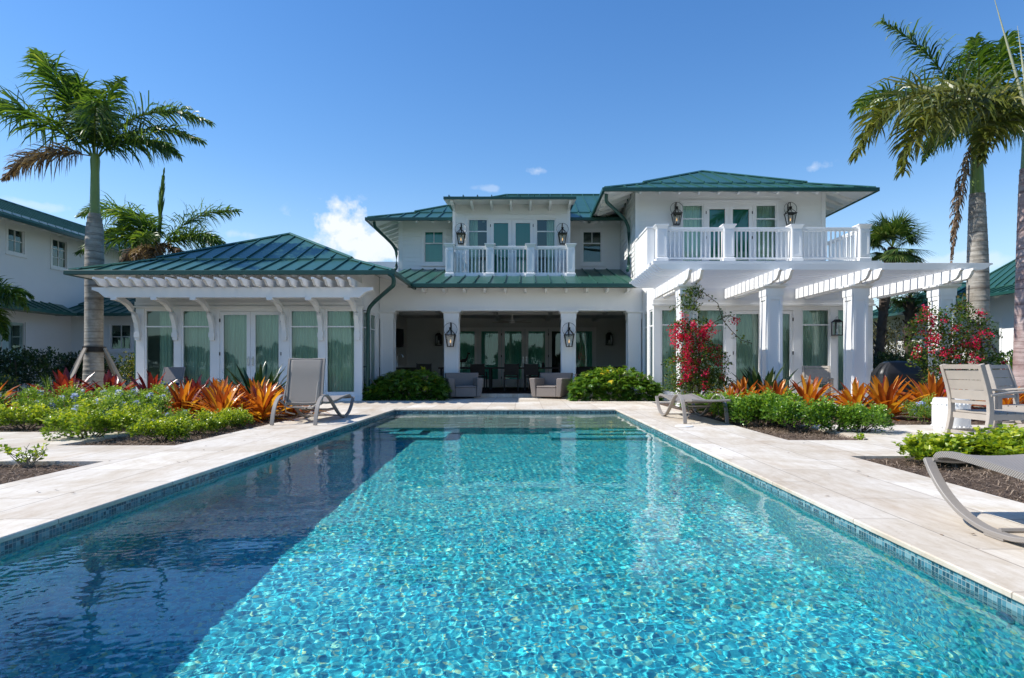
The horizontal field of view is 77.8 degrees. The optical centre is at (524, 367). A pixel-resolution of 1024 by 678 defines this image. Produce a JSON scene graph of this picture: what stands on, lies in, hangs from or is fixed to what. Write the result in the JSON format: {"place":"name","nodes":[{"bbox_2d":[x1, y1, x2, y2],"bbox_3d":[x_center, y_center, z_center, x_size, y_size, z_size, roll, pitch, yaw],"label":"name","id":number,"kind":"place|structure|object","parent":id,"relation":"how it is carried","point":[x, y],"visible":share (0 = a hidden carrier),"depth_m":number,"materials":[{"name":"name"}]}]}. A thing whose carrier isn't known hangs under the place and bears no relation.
{"place":"outdoors","nodes":[
{"label":"outdoors","id":0,"kind":"place"},
{"bbox_2d":[74,167,243,261],"bbox_3d":[-13.962,-3.308,23.926,6.745,8.617,3.318,0,0,0],"label":"royal palm","id":1,"kind":"object","parent":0,"point":[144,242],"visible":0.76,"depth_m":23.82,"materials":[{"name":"plant"}]},
{"bbox_2d":[0,413,1023,677],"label":"pool water","id":2,"kind":"structure","parent":0,"point":[504,545],"depth_m":2.94,"materials":[{"name":"blue liquid"}]},
{"bbox_2d":[0,392,1023,565],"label":"pool deck","id":3,"kind":"structure","parent":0,"point":[916,498],"depth_m":6.25,"materials":[{"name":"stone"}]},
{"bbox_2d":[158,367,185,387],"bbox_3d":[-9.250,0.450,16.474,0.572,0.909,0.679,0,0,0],"label":"patio chair","id":4,"kind":"object","parent":3,"relation":"on","point":[172,374],"visible":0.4,"depth_m":16.71,"materials":[{"name":"fabric"}]},
{"bbox_2d":[270,358,354,424],"bbox_3d":[-3.565,0.373,10.885,0.730,1.049,2.194,0,0,0],"label":"sun lounger","id":5,"kind":"object","parent":3,"relation":"on","point":[304,387],"visible":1,"depth_m":10.33,"materials":[{"name":"fabric"}]},
{"bbox_2d":[361,366,453,400],"bbox_3d":[-3.194,0.516,17.842,2.518,1.111,1.944,0,0,0],"label":"philodendron clump","id":6,"kind":"object","parent":3,"relation":"on","point":[381,387],"visible":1,"depth_m":17.20,"materials":[{"name":"green plant"}]},
{"bbox_2d":[445,373,483,398],"bbox_3d":[-1.768,0.531,18.453,1.015,0.730,0.966,0,0,-14],"label":"wicker armchair","id":7,"kind":"object","parent":3,"relation":"on","point":[466,385],"visible":0.94,"depth_m":18.11,"materials":[{"name":"grey wicker"}]},
{"bbox_2d":[63,170,881,400],"bbox_3d":[-0.435,-3.259,23.830,22.340,8.358,16.540,0,0,0],"label":"villa","id":8,"kind":"object","parent":3,"relation":"on","point":[425,289],"visible":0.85,"depth_m":19.10,"materials":[{"name":"white paint"}]},
{"bbox_2d":[145,309,174,390],"bbox_3d":[-9.825,-0.422,17.155,0.830,2.276,0.070,0,0,0],"label":"window","id":9,"kind":"structure","parent":8,"relation":"in","point":[146,310],"depth_m":17.12,"materials":[{"name":"white paint"}]},
{"bbox_2d":[160,311,171,380],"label":"curtain","id":10,"kind":"object","parent":8,"relation":"hanging from","point":[165,347],"visible":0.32,"depth_m":17.45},
{"bbox_2d":[181,309,210,388],"bbox_3d":[-8.840,-0.422,17.155,0.820,2.276,0.070,0,0,0],"label":"window","id":11,"kind":"structure","parent":8,"relation":"in","point":[183,326],"depth_m":17.12,"materials":[{"name":"white paint"}]},
{"bbox_2d":[185,311,209,387],"bbox_3d":[-8.840,-0.447,17.320,0.920,2.426,0.056,0,0,0],"label":"curtain","id":12,"kind":"object","parent":8,"relation":"hanging from","point":[197,352],"visible":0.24,"depth_m":17.32,"materials":[{"name":"fabric"}]},
{"bbox_2d":[219,312,250,381],"bbox_3d":[-7.807,-0.315,17.104,0.834,2.370,0.122,0,0,0],"label":"french door","id":13,"kind":"structure","parent":8,"relation":"in","point":[221,320],"depth_m":17.12,"materials":[{"name":"white paint"}]},
{"bbox_2d":[224,315,246,386],"bbox_3d":[-7.800,-0.375,17.320,0.800,2.450,0.056,0,0,0],"label":"curtain","id":14,"kind":"object","parent":8,"relation":"hanging from","point":[235,338],"visible":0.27,"depth_m":17.32,"materials":[{"name":"fabric"}]},
{"bbox_2d":[251,312,280,383],"bbox_3d":[-6.964,-0.315,17.104,0.836,2.370,0.122,0,0,0],"label":"french door","id":15,"kind":"structure","parent":8,"relation":"in","point":[253,314],"depth_m":17.12,"materials":[{"name":"white paint"}]},
{"bbox_2d":[256,315,278,386],"bbox_3d":[-6.970,-0.375,17.320,0.820,2.450,0.056,0,0,0],"label":"curtain","id":16,"kind":"object","parent":8,"relation":"hanging from","point":[267,338],"visible":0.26,"depth_m":17.32,"materials":[{"name":"fabric"}]},
{"bbox_2d":[293,311,317,358],"bbox_3d":[-5.925,-0.447,17.320,0.910,2.426,0.057,0,0,0],"label":"curtain","id":17,"kind":"object","parent":8,"relation":"hanging from","point":[305,342],"visible":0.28,"depth_m":17.32,"materials":[{"name":"fabric"}]},
{"bbox_2d":[325,309,355,393],"bbox_3d":[-4.955,-0.422,17.155,0.820,2.276,0.070,0,0,0],"label":"window","id":18,"kind":"structure","parent":8,"relation":"in","point":[326,310],"depth_m":17.12,"materials":[{"name":"white paint"}]},
{"bbox_2d":[328,311,353,391],"bbox_3d":[-4.955,-0.447,17.321,0.920,2.426,0.055,0,0,0],"label":"curtain","id":19,"kind":"object","parent":8,"relation":"hanging from","point":[340,359],"visible":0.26,"depth_m":17.32,"materials":[{"name":"fabric"}]},
{"bbox_2d":[421,228,445,265],"bbox_3d":[-3.355,-4.436,23.560,0.950,1.402,0.220,0,0,0],"label":"window","id":20,"kind":"structure","parent":8,"relation":"in","point":[433,249],"depth_m":23.66,"materials":[{"name":"white paint"}]},
{"bbox_2d":[460,331,474,372],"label":"curtain","id":21,"kind":"object","parent":8,"relation":"hanging from","point":[467,341],"visible":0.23,"depth_m":25.78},
{"bbox_2d":[469,220,477,272],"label":"curtain","id":22,"kind":"object","parent":8,"relation":"hanging from","point":[473,236],"depth_m":22.12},
{"bbox_2d":[478,329,501,385],"bbox_3d":[-1.391,-0.400,25.530,0.947,2.296,0.069,0,0,0],"label":"french door","id":23,"kind":"structure","parent":8,"relation":"in","point":[495,382],"depth_m":25.52,"materials":[{"name":"white paint"}]},
{"bbox_2d":[481,329,501,383],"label":"curtain","id":24,"kind":"object","parent":8,"relation":"hanging from","point":[489,348],"visible":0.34,"depth_m":25.78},
{"bbox_2d":[490,220,511,272],"bbox_3d":[-0.811,-4.065,21.926,0.747,2.040,0.167,0,0,0],"label":"french door","id":25,"kind":"structure","parent":8,"relation":"in","point":[500,230],"depth_m":22.00,"materials":[{"name":"white paint"}]},
{"bbox_2d":[501,329,524,385],"bbox_3d":[-0.457,-0.400,25.504,0.947,2.296,0.122,0,0,0],"label":"french door","id":26,"kind":"structure","parent":8,"relation":"in","point":[508,382],"depth_m":25.52,"materials":[{"name":"white paint"}]},
{"bbox_2d":[505,331,521,378],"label":"curtain","id":27,"kind":"object","parent":8,"relation":"hanging from","point":[513,347],"visible":0.41,"depth_m":25.78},
{"bbox_2d":[512,220,533,272],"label":"french door","id":28,"kind":"structure","parent":8,"relation":"in","point":[522,230],"depth_m":22.00,"materials":[{"name":"white paint"}]},
{"bbox_2d":[528,331,544,378],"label":"curtain","id":29,"kind":"object","parent":8,"relation":"hanging from","point":[536,347],"visible":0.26,"depth_m":25.78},
{"bbox_2d":[576,331,591,366],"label":"curtain","id":30,"kind":"object","parent":8,"relation":"hanging from","point":[583,348],"visible":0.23,"depth_m":25.78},
{"bbox_2d":[580,228,604,265],"bbox_3d":[2.505,-4.436,23.520,0.930,1.402,0.140,0,0,0],"label":"window","id":31,"kind":"structure","parent":8,"relation":"in","point":[582,230],"depth_m":23.48,"materials":[{"name":"white paint"}]},
{"bbox_2d":[662,311,675,390],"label":"curtain","id":32,"kind":"object","parent":8,"relation":"hanging from","point":[668,317],"visible":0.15,"depth_m":17.62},
{"bbox_2d":[683,206,700,260],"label":"curtain","id":33,"kind":"object","parent":8,"relation":"hanging from","point":[691,211],"visible":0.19,"depth_m":20.52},
{"bbox_2d":[698,311,722,390],"bbox_3d":[5.110,-0.480,17.620,0.900,2.460,0.055,0,0,0],"label":"curtain","id":34,"kind":"object","parent":8,"relation":"hanging from","point":[717,339],"depth_m":17.62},
{"bbox_2d":[706,206,728,260],"bbox_3d":[6.172,-4.100,20.363,0.749,2.110,0.111,0,0,-2],"label":"french door","id":35,"kind":"structure","parent":8,"relation":"in","point":[716,216],"depth_m":20.40,"materials":[{"name":"white paint"}]},
{"bbox_2d":[729,206,752,260],"bbox_3d":[6.930,-4.100,20.363,0.754,2.110,0.111,0,0,2],"label":"french door","id":36,"kind":"structure","parent":8,"relation":"in","point":[741,216],"depth_m":20.40,"materials":[{"name":"white paint"}]},
{"bbox_2d":[733,310,759,391],"bbox_3d":[6.125,-0.343,17.430,0.829,2.425,0.069,0,0,0],"label":"french door","id":37,"kind":"structure","parent":8,"relation":"in","point":[735,312],"depth_m":17.42,"materials":[{"name":"white paint"}]},
{"bbox_2d":[736,314,757,387],"bbox_3d":[6.125,-0.375,17.620,0.810,2.450,0.056,0,0,0],"label":"curtain","id":38,"kind":"object","parent":8,"relation":"hanging from","point":[747,355],"visible":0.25,"depth_m":17.62,"materials":[{"name":"fabric"}]},
{"bbox_2d":[757,206,773,260],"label":"curtain","id":39,"kind":"object","parent":8,"relation":"hanging from","point":[765,211],"visible":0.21,"depth_m":20.52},
{"bbox_2d":[783,314,788,390],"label":"curtain","id":40,"kind":"object","parent":8,"relation":"hanging from","point":[786,343],"visible":0.06,"depth_m":17.61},
{"bbox_2d":[783,310,793,398],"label":"french door","id":41,"kind":"structure","parent":8,"relation":"in","point":[790,312],"depth_m":17.42,"materials":[{"name":"white paint"}]},
{"bbox_2d":[803,311,826,387],"bbox_3d":[7.990,-0.480,17.620,0.900,2.460,0.055,0,0,0],"label":"curtain","id":42,"kind":"object","parent":8,"relation":"hanging from","point":[814,345],"visible":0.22,"depth_m":17.63,"materials":[{"name":"fabric"}]},
{"bbox_2d":[801,308,829,392],"bbox_3d":[7.990,-0.455,17.455,0.800,2.310,0.070,0,0,0],"label":"window","id":43,"kind":"structure","parent":8,"relation":"in","point":[802,309],"depth_m":17.42,"materials":[{"name":"white paint"}]},
{"bbox_2d":[838,311,842,390],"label":"curtain","id":44,"kind":"object","parent":8,"relation":"hanging from","point":[840,355],"visible":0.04,"depth_m":17.62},
{"bbox_2d":[529,373,572,398],"bbox_3d":[0.794,0.531,18.451,1.015,0.730,0.966,0,0,24],"label":"wicker armchair","id":45,"kind":"object","parent":3,"relation":"on","point":[549,385],"visible":0.95,"depth_m":18.18,"materials":[{"name":"grey wicker"}]},
{"bbox_2d":[566,365,665,400],"bbox_3d":[2.443,0.463,17.604,2.694,1.096,2.109,0,0,0],"label":"philodendron clump","id":46,"kind":"object","parent":3,"relation":"on","point":[617,380],"visible":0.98,"depth_m":16.93,"materials":[{"name":"green plant"}]},
{"bbox_2d":[655,393,730,423],"bbox_3d":[2.890,0.669,11.033,0.730,0.457,2.479,0,0,0],"label":"sun lounger","id":47,"kind":"object","parent":3,"relation":"on","point":[691,398],"visible":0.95,"depth_m":10.84,"materials":[{"name":"fabric"}]},
{"bbox_2d":[720,362,801,395],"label":"strelitzia","id":48,"kind":"object","parent":3,"relation":"on","point":[752,377],"visible":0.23,"depth_m":13.50,"materials":[{"name":"green plant"}]},
{"bbox_2d":[629,263,992,406],"bbox_3d":[6.560,-0.695,15.480,7.460,3.190,3.720,0,0,0],"label":"pergola","id":49,"kind":"object","parent":3,"relation":"on","point":[859,285],"visible":0.74,"depth_m":14.30,"materials":[{"name":"white paint"}]},
{"bbox_2d":[802,366,833,398],"bbox_3d":[7.510,0.431,16.277,0.688,0.944,0.858,0,0,20],"label":"club chair","id":50,"kind":"object","parent":3,"relation":"on","point":[816,371],"visible":0.53,"depth_m":16.55,"materials":[{"name":"grey wood"}]},
{"bbox_2d":[811,399,866,431],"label":"green shrub","id":51,"kind":"object","parent":3,"relation":"on","point":[838,414],"visible":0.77,"depth_m":8.77,"materials":[{"name":"green plant"}]},
{"bbox_2d":[833,401,894,432],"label":"green shrub","id":52,"kind":"object","parent":3,"relation":"on","point":[874,416],"visible":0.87,"depth_m":8.67,"materials":[{"name":"green plant"}]},
{"bbox_2d":[869,361,925,402],"bbox_3d":[9.357,0.372,15.902,1.272,1.065,0.741,0,0,0],"label":"covered grill","id":53,"kind":"object","parent":3,"relation":"on","point":[891,371],"visible":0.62,"depth_m":15.62,"materials":[{"name":"black plastic"}]},
{"bbox_2d":[931,397,971,433],"bbox_3d":[5.860,0.655,8.720,0.478,0.481,0.475,0,0,0],"label":"garden stool","id":54,"kind":"object","parent":3,"relation":"on","point":[939,410],"visible":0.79,"depth_m":8.60,"materials":[{"name":"white ceramic"}]},
{"bbox_2d":[923,451,1023,542],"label":"sun lounger","id":55,"kind":"object","parent":3,"relation":"on","point":[1011,465],"visible":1,"depth_m":3.59,"materials":[{"name":"beige plastic"}]},
{"bbox_2d":[939,364,1023,434],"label":"club chair","id":56,"kind":"object","parent":3,"relation":"on","point":[976,384],"visible":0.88,"depth_m":7.59,"materials":[{"name":"grey wood"}]},
{"bbox_2d":[985,364,1023,427],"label":"club chair","id":57,"kind":"object","parent":3,"relation":"on","point":[996,372],"visible":0.69,"depth_m":9.09,"materials":[{"name":"grey wood"}]},
{"bbox_2d":[0,408,1023,604],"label":"pool coping paving","id":58,"kind":"structure","parent":0,"point":[997,573],"depth_m":4.20,"materials":[{"name":"stone"}]},
{"bbox_2d":[0,403,1023,502],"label":"mulch","id":59,"kind":"object","parent":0,"point":[901,418],"visible":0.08,"depth_m":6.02,"materials":[{"name":"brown wood"}]},
{"bbox_2d":[3,443,49,466],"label":"shrub sprig","id":60,"kind":"object","parent":59,"relation":"on","point":[28,458],"visible":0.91,"depth_m":5.92,"materials":[{"name":"green plant"}]},
{"bbox_2d":[0,400,63,430],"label":"ficus shrub","id":61,"kind":"object","parent":59,"relation":"on","point":[8,416],"visible":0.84,"depth_m":9.24,"materials":[{"name":"green plant"}]},
{"bbox_2d":[0,384,67,421],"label":"plumbago shrub","id":62,"kind":"object","parent":59,"relation":"on","point":[31,392],"visible":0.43,"depth_m":10.69,"materials":[{"name":"green plant"}]},
{"bbox_2d":[28,381,102,415],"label":"plumbago shrub","id":63,"kind":"object","parent":59,"relation":"on","point":[58,402],"visible":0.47,"depth_m":10.38,"materials":[{"name":"green plant"}]},
{"bbox_2d":[35,394,129,440],"bbox_3d":[-5.576,0.671,8.140,0.993,0.653,1.060,0,0,-17],"label":"ficus shrub","id":64,"kind":"object","parent":59,"relation":"on","point":[85,418],"visible":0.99,"depth_m":7.91,"materials":[{"name":"green plant"}]},
{"bbox_2d":[75,369,138,395],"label":"bromeliad","id":65,"kind":"object","parent":59,"relation":"on","point":[108,378],"visible":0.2,"depth_m":13.07,"materials":[{"name":"red plant"}]},
{"bbox_2d":[0,46,215,392],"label":"royal palm","id":66,"kind":"object","parent":59,"relation":"in","point":[96,119],"visible":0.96,"depth_m":17.45,"materials":[{"name":"plant"}]},
{"bbox_2d":[70,346,125,388],"bbox_3d":[-11.920,0.210,17.600,1.711,1.559,1.711,0,0,-38],"label":"tree brace","id":67,"kind":"object","parent":66,"relation":"attached to","point":[110,362],"visible":0.66,"depth_m":17.48,"materials":[{"name":"brown wood"}]},
{"bbox_2d":[70,390,147,430],"bbox_3d":[-6.096,0.655,9.366,1.063,0.664,1.073,0,0,-16],"label":"plumbago shrub","id":68,"kind":"object","parent":59,"relation":"on","point":[109,401],"visible":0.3,"depth_m":9.26,"materials":[{"name":"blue plant"}]},
{"bbox_2d":[78,383,171,410],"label":"plumbago shrub","id":69,"kind":"object","parent":59,"relation":"on","point":[117,390],"visible":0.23,"depth_m":10.12,"materials":[{"name":"green plant"}]},
{"bbox_2d":[103,402,163,433],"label":"ficus shrub","id":70,"kind":"object","parent":59,"relation":"on","point":[128,419],"visible":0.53,"depth_m":8.82,"materials":[{"name":"green plant"}]},
{"bbox_2d":[98,391,173,413],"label":"plumbago shrub","id":71,"kind":"object","parent":59,"relation":"on","point":[154,400],"visible":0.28,"depth_m":9.93,"materials":[{"name":"green plant"}]},
{"bbox_2d":[123,409,194,441],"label":"ficus shrub","id":72,"kind":"object","parent":59,"relation":"on","point":[173,427],"visible":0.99,"depth_m":7.87,"materials":[{"name":"green plant"}]},
{"bbox_2d":[152,380,209,418],"bbox_3d":[-5.763,0.576,10.696,1.457,0.746,1.404,0,0,0],"label":"bromeliad","id":73,"kind":"object","parent":59,"relation":"on","point":[181,395],"visible":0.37,"depth_m":10.55,"materials":[{"name":"orange plant"}]},
{"bbox_2d":[178,408,220,435],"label":"ficus shrub","id":74,"kind":"object","parent":59,"relation":"on","point":[206,424],"visible":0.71,"depth_m":8.61,"materials":[{"name":"green plant"}]},
{"bbox_2d":[175,377,251,414],"bbox_3d":[-5.256,0.560,10.870,1.477,0.795,1.510,0,0,-6],"label":"bromeliad","id":75,"kind":"object","parent":59,"relation":"on","point":[215,384],"visible":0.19,"depth_m":10.79,"materials":[{"name":"orange plant"}]},
{"bbox_2d":[198,407,241,430],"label":"ficus shrub","id":76,"kind":"object","parent":59,"relation":"on","point":[224,420],"visible":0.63,"depth_m":9.26,"materials":[{"name":"green plant"}]},
{"bbox_2d":[183,385,262,422],"bbox_3d":[-4.925,0.730,10.423,1.348,0.877,1.319,0,0,-25],"label":"bromeliad","id":77,"kind":"object","parent":59,"relation":"on","point":[223,400],"visible":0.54,"depth_m":10.30,"materials":[{"name":"orange plant"}]},
{"bbox_2d":[207,361,286,400],"bbox_3d":[-5.497,0.403,12.984,1.885,1.078,1.671,0,0,0],"label":"strelitzia","id":78,"kind":"object","parent":59,"relation":"on","point":[261,375],"visible":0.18,"depth_m":12.84,"materials":[{"name":"green plant"}]},
{"bbox_2d":[232,380,294,420],"bbox_3d":[-4.487,0.576,10.902,1.457,0.746,1.404,0,0,8],"label":"bromeliad","id":79,"kind":"object","parent":59,"relation":"on","point":[264,399],"visible":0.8,"depth_m":10.77,"materials":[{"name":"orange plant"}]},
{"bbox_2d":[661,283,751,397],"bbox_3d":[3.928,-0.440,14.052,1.741,2.867,1.309,0,0,-32],"label":"bougainvillea","id":80,"kind":"object","parent":59,"relation":"on","point":[707,380],"visible":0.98,"depth_m":13.85,"materials":[{"name":"red plant"}]},
{"bbox_2d":[709,393,756,424],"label":"green shrub","id":81,"kind":"object","parent":59,"relation":"on","point":[715,407],"visible":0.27,"depth_m":10.32,"materials":[{"name":"green plant"}]},
{"bbox_2d":[728,387,780,428],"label":"green shrub","id":82,"kind":"object","parent":59,"relation":"on","point":[745,409],"visible":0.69,"depth_m":9.76,"materials":[{"name":"green plant"}]},
{"bbox_2d":[759,395,838,432],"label":"green shrub","id":83,"kind":"object","parent":59,"relation":"on","point":[776,410],"visible":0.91,"depth_m":8.93,"materials":[{"name":"green plant"}]},
{"bbox_2d":[786,375,843,406],"bbox_3d":[5.464,0.538,12.195,1.610,0.825,1.551,0,0,37],"label":"bromeliad","id":84,"kind":"object","parent":59,"relation":"on","point":[807,391],"visible":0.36,"depth_m":11.98,"materials":[{"name":"orange plant"}]},
{"bbox_2d":[816,377,898,414],"bbox_3d":[6.072,0.568,11.620,1.448,0.779,1.480,0,0,31],"label":"bromeliad","id":85,"kind":"object","parent":59,"relation":"on","point":[861,390],"visible":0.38,"depth_m":11.48,"materials":[{"name":"orange plant"}]},
{"bbox_2d":[845,375,936,420],"bbox_3d":[6.457,0.676,11.396,1.693,1.101,1.656,0,0,12],"label":"bromeliad","id":86,"kind":"object","parent":59,"relation":"on","point":[880,388],"visible":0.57,"depth_m":11.24,"materials":[{"name":"orange plant"}]},
{"bbox_2d":[898,393,935,424],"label":"plumbago shrub","id":87,"kind":"object","parent":59,"relation":"on","point":[917,410],"visible":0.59,"depth_m":10.42,"materials":[{"name":"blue plant"}]},
{"bbox_2d":[893,429,975,463],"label":"ficus shrub","id":88,"kind":"object","parent":59,"relation":"on","point":[920,446],"visible":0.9,"depth_m":5.99,"materials":[{"name":"green plant"}]},
{"bbox_2d":[847,0,1023,399],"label":"royal palm","id":89,"kind":"object","parent":59,"relation":"on","point":[999,108],"visible":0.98,"depth_m":11.38,"materials":[{"name":"plant"}]},
{"bbox_2d":[848,14,1023,407],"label":"royal palm","id":90,"kind":"object","parent":59,"relation":"on","point":[978,288],"visible":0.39,"depth_m":15.06,"materials":[{"name":"plant"}]},
{"bbox_2d":[891,371,983,417],"bbox_3d":[7.235,0.511,11.294,1.718,0.880,1.655,0,0,-6],"label":"bromeliad","id":91,"kind":"object","parent":59,"relation":"on","point":[933,387],"visible":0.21,"depth_m":11.20,"materials":[{"name":"orange plant"}]},
{"bbox_2d":[899,293,1007,396],"bbox_3d":[9.279,-0.301,13.664,2.294,2.580,1.417,0,0,-24],"label":"bougainvillea","id":92,"kind":"object","parent":59,"relation":"on","point":[920,320],"visible":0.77,"depth_m":13.47,"materials":[{"name":"red plant"}]},
{"bbox_2d":[940,425,1023,455],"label":"ficus shrub","id":93,"kind":"object","parent":59,"relation":"on","point":[990,444],"visible":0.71,"depth_m":5.86,"materials":[{"name":"green plant"}]},
{"bbox_2d":[0,0,1023,309],"label":"sky","id":94,"kind":"structure","parent":0,"point":[329,116],"materials":[{"name":"blue"}]},
{"label":"ground","id":95,"kind":"structure","parent":0,"visible":0},
{"bbox_2d":[0,275,34,341],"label":"royal palm","id":96,"kind":"object","parent":95,"relation":"on","point":[9,296],"visible":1,"depth_m":18.22,"materials":[{"name":"plant"}]},
{"bbox_2d":[0,344,69,400],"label":"hedge","id":97,"kind":"object","parent":95,"relation":"on","point":[28,359],"visible":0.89,"depth_m":17.26,"materials":[{"name":"green plant"}]},
{"bbox_2d":[0,198,144,391],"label":"neighbour house","id":98,"kind":"structure","parent":95,"relation":"on","point":[38,249],"depth_m":24.33,"materials":[{"name":"white paint"}]},
{"bbox_2d":[0,318,27,390],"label":"window","id":99,"kind":"structure","parent":98,"relation":"in","point":[18,335],"depth_m":22.85,"materials":[{"name":"white paint"}]},
{"bbox_2d":[5,224,27,258],"bbox_3d":[-18.260,-4.497,22.725,0.220,1.065,0.950,0,0,0],"label":"window","id":100,"kind":"structure","parent":98,"relation":"in","point":[12,232],"depth_m":22.77,"materials":[{"name":"white paint"}]},
{"bbox_2d":[50,235,68,270],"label":"window","id":101,"kind":"structure","parent":98,"relation":"in","point":[56,250],"depth_m":24.86,"materials":[{"name":"white paint"}]},
{"bbox_2d":[108,322,132,352],"bbox_3d":[-16.225,-1.198,25.560,1.050,1.225,0.220,0,0,0],"label":"window","id":102,"kind":"structure","parent":98,"relation":"in","point":[120,334],"depth_m":25.58,"materials":[{"name":"white paint"}]},
{"bbox_2d":[35,350,131,386],"bbox_3d":[-13.337,0.249,19.302,2.413,1.550,1.701,0,0,0],"label":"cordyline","id":103,"kind":"object","parent":95,"relation":"on","point":[70,365],"visible":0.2,"depth_m":19.06,"materials":[{"name":"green plant"}]},
{"bbox_2d":[873,317,907,357],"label":"wild bush","id":104,"kind":"object","parent":95,"relation":"on","point":[888,339],"visible":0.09,"depth_m":28.59,"materials":[{"name":"green plant"}]},
{"bbox_2d":[866,209,934,365],"bbox_3d":[14.234,-2.525,24.470,2.958,7.068,2.939,0,0,0],"label":"cabbage palm","id":105,"kind":"object","parent":95,"relation":"on","point":[892,230],"visible":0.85,"depth_m":24.25,"materials":[{"name":"plant"}]},
{"bbox_2d":[875,290,927,357],"bbox_3d":[15.897,-1.641,26.224,2.819,5.313,2.834,0,0,0],"label":"cabbage palm","id":106,"kind":"object","parent":95,"relation":"on","point":[909,305],"visible":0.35,"depth_m":26.09,"materials":[{"name":"plant"}]},
{"bbox_2d":[873,350,964,384],"bbox_3d":[11.495,0.252,18.895,2.910,1.543,1.738,0,0,0],"label":"hedge","id":107,"kind":"object","parent":95,"relation":"on","point":[879,357],"visible":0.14,"depth_m":18.66,"materials":[{"name":"green plant"}]},
{"bbox_2d":[873,259,1015,389],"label":"neighbour house","id":108,"kind":"structure","parent":95,"relation":"on","point":[1002,289],"depth_m":22.89,"materials":[{"name":"white paint"}]},
{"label":"pool basin","id":109,"kind":"structure","parent":0,"visible":0},
{"bbox_2d":[0,411,1023,615],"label":"pool wall tiles","id":110,"kind":"object","parent":109,"relation":"attached to","point":[1007,602],"visible":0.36,"depth_m":4.20,"materials":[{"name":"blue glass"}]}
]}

